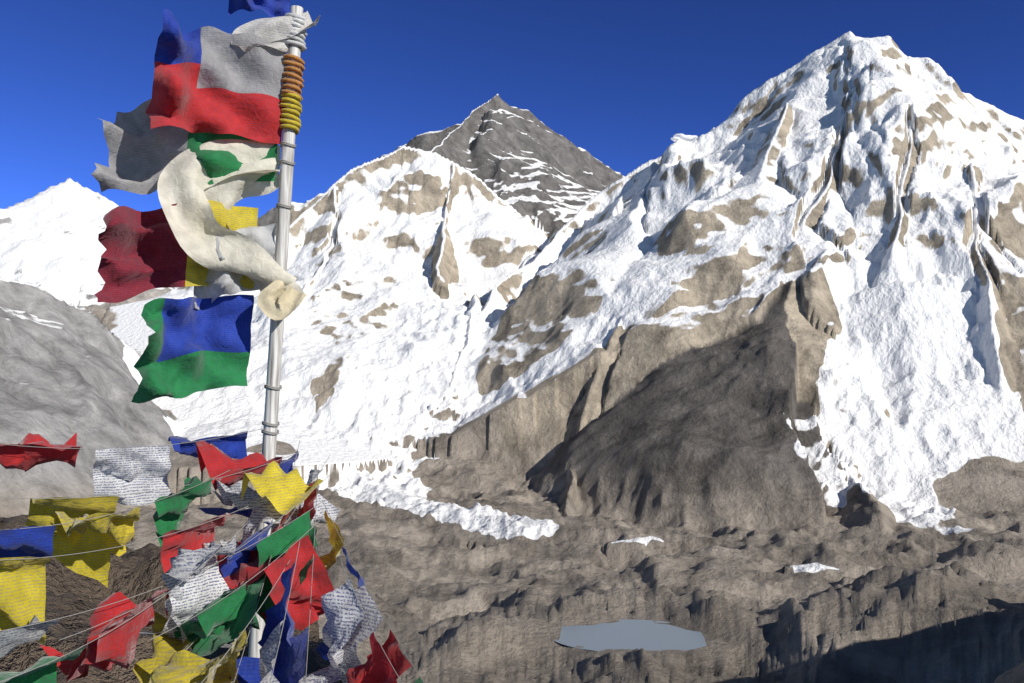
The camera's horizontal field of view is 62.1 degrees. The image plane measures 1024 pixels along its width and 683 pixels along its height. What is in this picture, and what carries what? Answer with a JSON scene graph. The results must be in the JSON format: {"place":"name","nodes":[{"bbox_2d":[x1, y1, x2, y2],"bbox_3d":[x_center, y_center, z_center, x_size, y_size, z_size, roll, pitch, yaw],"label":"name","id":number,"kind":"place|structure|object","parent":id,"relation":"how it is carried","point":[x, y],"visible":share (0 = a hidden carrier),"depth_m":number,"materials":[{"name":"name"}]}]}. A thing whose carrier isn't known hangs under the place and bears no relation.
{"place":"outdoors","nodes":[
{"label":"outdoors","id":0,"kind":"place"},
{"bbox_2d":[0,39,423,682],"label":"flag cords","id":1,"kind":"object","parent":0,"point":[214,519],"visible":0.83,"depth_m":1.67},
{"bbox_2d":[0,0,422,682],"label":"prayer flags","id":2,"kind":"object","parent":1,"relation":"hanging from","point":[194,140],"visible":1,"depth_m":2.10,"materials":[{"name":"fabric"}]},
{"bbox_2d":[0,31,1023,682],"bbox_3d":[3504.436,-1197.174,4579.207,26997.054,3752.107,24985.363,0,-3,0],"label":"terrain","id":3,"kind":"structure","parent":0,"point":[740,389],"depth_m":3241.06,"materials":[{"name":"white snow"}]},
{"bbox_2d":[248,5,302,657],"bbox_3d":[-0.682,0.828,2.260,0.208,3.508,0.042,0,-3,0],"label":"flag pole","id":4,"kind":"object","parent":3,"relation":"on","point":[271,409],"visible":0.47,"depth_m":2.30,"materials":[{"name":"grey metal"}]},
{"bbox_2d":[0,0,1023,217],"label":"sky","id":5,"kind":"structure","parent":0,"point":[617,79],"materials":[{"name":"blue"}]},
{"bbox_2d":[554,619,706,650],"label":"pond","id":6,"kind":"structure","parent":0,"point":[651,635],"depth_m":569.65,"materials":[{"name":"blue liquid"}]},
{"bbox_2d":[671,133,696,141],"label":"cloud","id":7,"kind":"structure","parent":0,"point":[675,137],"depth_m":9056.08,"materials":[{"name":"white"}]}
]}

